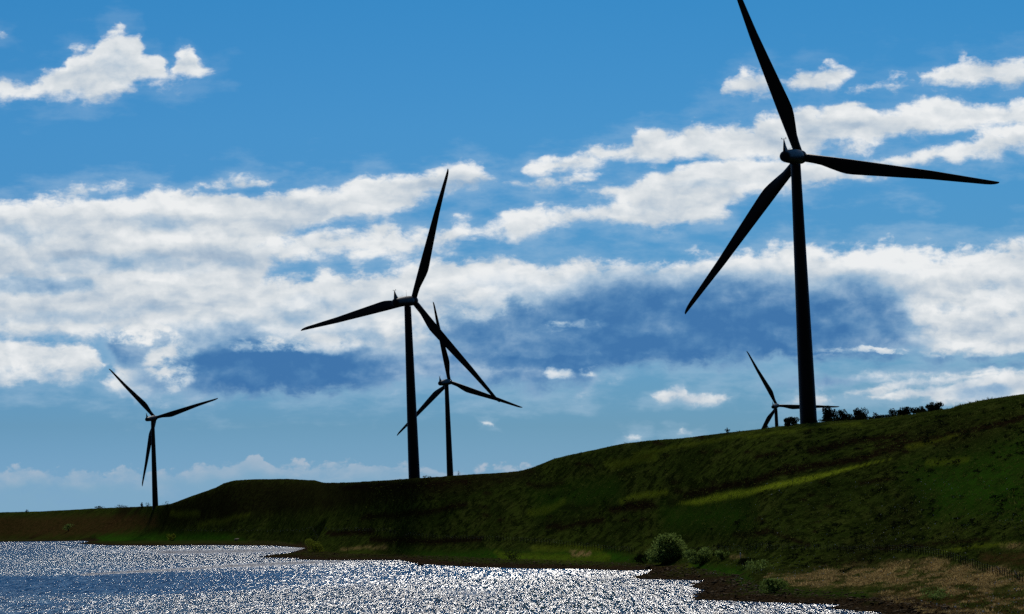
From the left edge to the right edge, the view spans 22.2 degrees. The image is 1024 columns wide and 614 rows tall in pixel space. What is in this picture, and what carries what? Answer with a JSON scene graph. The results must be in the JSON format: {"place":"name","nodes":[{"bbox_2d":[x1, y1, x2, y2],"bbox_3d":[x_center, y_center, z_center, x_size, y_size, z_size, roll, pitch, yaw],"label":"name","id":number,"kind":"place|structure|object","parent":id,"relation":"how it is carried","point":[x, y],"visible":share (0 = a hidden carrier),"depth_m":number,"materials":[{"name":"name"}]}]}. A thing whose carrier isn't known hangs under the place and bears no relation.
{"place":"outdoors","nodes":[
{"label":"outdoors","id":0,"kind":"place"},
{"bbox_2d":[0,541,879,613],"bbox_3d":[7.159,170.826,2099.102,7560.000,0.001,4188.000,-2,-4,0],"label":"water","id":1,"kind":"structure","parent":0,"point":[55,577],"depth_m":501.91,"materials":[{"name":"blue liquid"}]},
{"bbox_2d":[0,394,1023,613],"bbox_3d":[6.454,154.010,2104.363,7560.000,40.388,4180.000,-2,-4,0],"label":"hillside terrain","id":2,"kind":"structure","parent":0,"point":[253,507],"depth_m":589.13,"materials":[{"name":"green plant"}]},
{"bbox_2d":[62,523,74,530],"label":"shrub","id":3,"kind":"object","parent":2,"relation":"on","point":[68,526],"visible":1,"depth_m":2031.01,"materials":[{"name":"green plant"}]},
{"bbox_2d":[109,369,217,509],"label":"wind turbine","id":4,"kind":"object","parent":2,"relation":"on","point":[152,418],"visible":0.98,"depth_m":1649.68,"materials":[{"name":"paint"}]},
{"bbox_2d":[167,533,175,540],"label":"shrub","id":5,"kind":"object","parent":2,"relation":"on","point":[171,538],"visible":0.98,"depth_m":1496.03,"materials":[{"name":"green plant"}]},
{"bbox_2d":[304,538,323,551],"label":"shrub","id":6,"kind":"object","parent":2,"relation":"on","point":[316,547],"visible":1,"depth_m":888.69,"materials":[{"name":"green plant"}]},
{"bbox_2d":[301,169,499,478],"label":"wind turbine","id":7,"kind":"object","parent":2,"relation":"on","point":[407,302],"visible":0.98,"depth_m":852.84,"materials":[{"name":"paint"}]},
{"bbox_2d":[397,302,521,475],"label":"wind turbine","id":8,"kind":"object","parent":2,"relation":"on","point":[446,383],"visible":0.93,"depth_m":1428.15,"materials":[{"name":"paint"}]},
{"bbox_2d":[503,546,521,559],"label":"shrub","id":9,"kind":"object","parent":2,"relation":"on","point":[511,557],"visible":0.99,"depth_m":641.64,"materials":[{"name":"green plant"}]},
{"bbox_2d":[197,541,986,613],"bbox_3d":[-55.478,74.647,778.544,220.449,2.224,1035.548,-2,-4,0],"label":"shore stones","id":10,"kind":"object","parent":2,"relation":"on","point":[912,610],"visible":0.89,"depth_m":391.86,"materials":[{"name":"stone"}]},
{"bbox_2d":[632,553,647,562],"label":"shrub","id":11,"kind":"object","parent":2,"relation":"on","point":[639,557],"visible":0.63,"depth_m":557.28,"materials":[{"name":"green plant"}]},
{"bbox_2d":[645,532,688,562],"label":"willow bush","id":12,"kind":"object","parent":2,"relation":"on","point":[668,548],"visible":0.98,"depth_m":540.67,"materials":[{"name":"green plant"}]},
{"bbox_2d":[325,394,1023,613],"bbox_3d":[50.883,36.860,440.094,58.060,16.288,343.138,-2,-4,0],"label":"grass","id":13,"kind":"structure","parent":2,"relation":"on","point":[885,567],"depth_m":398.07,"materials":[{"name":"green plant"}]},
{"bbox_2d":[334,403,1023,571],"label":"heather clumps","id":14,"kind":"object","parent":2,"relation":"on","point":[894,523],"visible":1,"depth_m":447.82,"materials":[{"name":"green plant"}]},
{"bbox_2d":[344,542,1023,613],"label":"dry grass","id":15,"kind":"structure","parent":2,"relation":"on","point":[861,578],"depth_m":360.93,"materials":[{"name":"brown plant"}]},
{"bbox_2d":[683,547,712,564],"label":"willow bush","id":16,"kind":"object","parent":2,"relation":"on","point":[701,556],"visible":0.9,"depth_m":509.64,"materials":[{"name":"green plant"}]},
{"bbox_2d":[714,549,728,559],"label":"willow bush","id":17,"kind":"object","parent":2,"relation":"on","point":[720,553],"visible":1,"depth_m":495.59,"materials":[{"name":"green plant"}]},
{"bbox_2d":[737,557,754,565],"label":"shrub","id":18,"kind":"object","parent":2,"relation":"on","point":[742,561],"visible":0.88,"depth_m":458.20,"materials":[{"name":"green plant"}]},
{"bbox_2d":[743,558,770,571],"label":"willow bush","id":19,"kind":"object","parent":2,"relation":"on","point":[753,566],"visible":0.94,"depth_m":436.52,"materials":[{"name":"green plant"}]},
{"bbox_2d":[759,578,788,592],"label":"willow bush","id":20,"kind":"object","parent":2,"relation":"on","point":[773,584],"visible":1,"depth_m":370.09,"materials":[{"name":"green plant"}]},
{"bbox_2d":[783,417,798,425],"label":"shrub","id":21,"kind":"object","parent":2,"relation":"on","point":[788,421],"visible":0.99,"depth_m":574.22,"materials":[{"name":"green plant"}]},
{"bbox_2d":[747,351,838,428],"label":"wind turbine","id":22,"kind":"object","parent":2,"relation":"on","point":[774,406],"visible":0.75,"depth_m":1867.30,"materials":[{"name":"paint"}]},
{"bbox_2d":[804,416,816,422],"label":"shrub","id":23,"kind":"object","parent":2,"relation":"on","point":[809,419],"visible":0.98,"depth_m":570.22,"materials":[{"name":"green plant"}]},
{"bbox_2d":[822,406,838,421],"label":"shrub","id":24,"kind":"object","parent":2,"relation":"on","point":[829,413],"visible":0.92,"depth_m":571.12,"materials":[{"name":"green plant"}]},
{"bbox_2d":[685,0,998,423],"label":"wind turbine","id":25,"kind":"object","parent":2,"relation":"on","point":[796,156],"visible":1,"depth_m":580.32,"materials":[{"name":"paint"}]},
{"bbox_2d":[837,409,850,420],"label":"shrub","id":26,"kind":"object","parent":2,"relation":"on","point":[841,414],"visible":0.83,"depth_m":566.94,"materials":[{"name":"green plant"}]},
{"bbox_2d":[818,416,870,421],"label":"shrub","id":27,"kind":"object","parent":2,"relation":"on","point":[833,419],"visible":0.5,"depth_m":565.60,"materials":[{"name":"green plant"}]},
{"bbox_2d":[845,407,868,420],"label":"shrub","id":28,"kind":"object","parent":2,"relation":"on","point":[858,413],"visible":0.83,"depth_m":565.61,"materials":[{"name":"green plant"}]},
{"bbox_2d":[865,414,896,418],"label":"shrub","id":29,"kind":"object","parent":2,"relation":"on","point":[879,416],"visible":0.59,"depth_m":551.75,"materials":[{"name":"green plant"}]},
{"bbox_2d":[888,409,896,415],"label":"shrub","id":30,"kind":"object","parent":2,"relation":"on","point":[891,413],"visible":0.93,"depth_m":549.47,"materials":[{"name":"green plant"}]},
{"bbox_2d":[894,407,911,415],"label":"shrub","id":31,"kind":"object","parent":2,"relation":"on","point":[904,410],"visible":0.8,"depth_m":545.89,"materials":[{"name":"green plant"}]},
{"bbox_2d":[909,406,926,412],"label":"shrub","id":32,"kind":"object","parent":2,"relation":"on","point":[914,410],"visible":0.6,"depth_m":539.29,"materials":[{"name":"green plant"}]},
{"bbox_2d":[911,408,929,413],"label":"shrub","id":33,"kind":"object","parent":2,"relation":"on","point":[922,410],"visible":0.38,"depth_m":535.63,"materials":[{"name":"green plant"}]},
{"bbox_2d":[917,586,951,599],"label":"willow bush","id":34,"kind":"object","parent":2,"relation":"on","point":[935,595],"visible":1,"depth_m":322.59,"materials":[{"name":"green plant"}]},
{"bbox_2d":[925,401,943,410],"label":"shrub","id":35,"kind":"object","parent":2,"relation":"on","point":[931,406],"visible":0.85,"depth_m":532.80,"materials":[{"name":"green plant"}]},
{"bbox_2d":[887,544,1022,581],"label":"wire fence","id":36,"kind":"object","parent":2,"relation":"on","point":[892,547],"visible":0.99,"depth_m":368.52,"materials":[{"name":"black wood"}]},
{"bbox_2d":[0,0,1023,511],"label":"sky","id":37,"kind":"structure","parent":0,"point":[189,188],"materials":[{"name":"blue"}]}
]}

